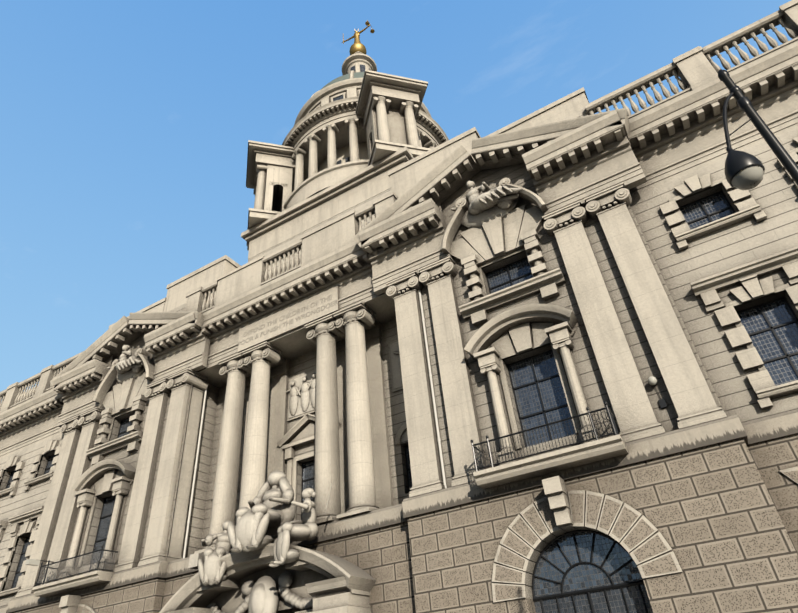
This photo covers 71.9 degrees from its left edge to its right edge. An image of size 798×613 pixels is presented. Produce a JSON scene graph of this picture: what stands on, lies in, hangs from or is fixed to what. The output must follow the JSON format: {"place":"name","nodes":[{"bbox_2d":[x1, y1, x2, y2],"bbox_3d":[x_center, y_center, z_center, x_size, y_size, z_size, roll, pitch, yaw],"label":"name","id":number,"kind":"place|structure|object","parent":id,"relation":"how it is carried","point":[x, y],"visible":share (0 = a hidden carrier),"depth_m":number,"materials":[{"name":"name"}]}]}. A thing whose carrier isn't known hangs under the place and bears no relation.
{"place":"outdoors","nodes":[
{"label":"outdoors","id":0,"kind":"place"},
{"bbox_2d":[0,0,791,391],"label":"sky","id":1,"kind":"structure","parent":0,"point":[127,126],"materials":[{"name":"blue"}]},
{"label":"ground","id":2,"kind":"structure","parent":0,"visible":0},
{"bbox_2d":[0,0,797,612],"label":"dressed stone","id":3,"kind":"object","parent":2,"relation":"on","point":[382,132],"visible":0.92,"depth_m":27.36,"materials":[{"name":"beige stone"}]},
{"bbox_2d":[238,295,337,345],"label":"inscription letters","id":4,"kind":"object","parent":3,"relation":"attached to","point":[250,338],"visible":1,"depth_m":31.27,"materials":[{"name":"grey stone"}]},
{"bbox_2d":[107,181,521,612],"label":"sculptures","id":5,"kind":"object","parent":3,"relation":"attached to","point":[268,515],"visible":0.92,"depth_m":23.74,"materials":[{"name":"stone"}]},
{"bbox_2d":[183,290,446,557],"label":"rainwater pipes","id":6,"kind":"object","parent":3,"relation":"attached to","point":[435,415],"visible":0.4,"depth_m":26.25,"materials":[{"name":"white metal"}]},
{"bbox_2d":[322,72,363,88],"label":"dome roof","id":7,"kind":"structure","parent":3,"relation":"attached to","point":[356,75],"depth_m":51.24,"materials":[{"name":"grey metal"}]},
{"bbox_2d":[342,20,374,54],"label":"gilded statue","id":8,"kind":"object","parent":3,"relation":"on","point":[357,45],"visible":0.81,"depth_m":64.79,"materials":[{"name":"gold metal"}]},
{"bbox_2d":[7,64,797,612],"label":"window glass","id":9,"kind":"object","parent":3,"relation":"attached to","point":[589,576],"visible":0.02,"depth_m":19.24,"materials":[{"name":"black glass"}]},
{"bbox_2d":[77,471,797,612],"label":"voussoirs","id":10,"kind":"object","parent":3,"relation":"attached to","point":[642,530],"visible":0.9,"depth_m":18.18,"materials":[{"name":"stone"}]},
{"bbox_2d":[6,69,797,612],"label":"ironwork","id":11,"kind":"object","parent":2,"relation":"on","point":[736,161],"visible":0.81,"depth_m":18.74,"materials":[{"name":"black paint"}]},
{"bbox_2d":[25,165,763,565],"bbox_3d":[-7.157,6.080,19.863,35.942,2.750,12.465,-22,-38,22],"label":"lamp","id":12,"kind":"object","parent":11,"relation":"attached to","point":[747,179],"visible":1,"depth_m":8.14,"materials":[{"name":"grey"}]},
{"bbox_2d":[12,434,797,612],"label":"wall","id":13,"kind":"structure","parent":2,"relation":"on","point":[722,518],"depth_m":17.39,"materials":[{"name":"stone"}]},
{"bbox_2d":[0,409,797,612],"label":"plinth course","id":14,"kind":"object","parent":13,"relation":"on","point":[733,427],"visible":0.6,"depth_m":20.20,"materials":[{"name":"stone"}]},
{"bbox_2d":[0,108,797,606],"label":"banded walls","id":15,"kind":"structure","parent":14,"relation":"on","point":[774,196],"depth_m":22.79,"materials":[{"name":"stone"}]}
]}

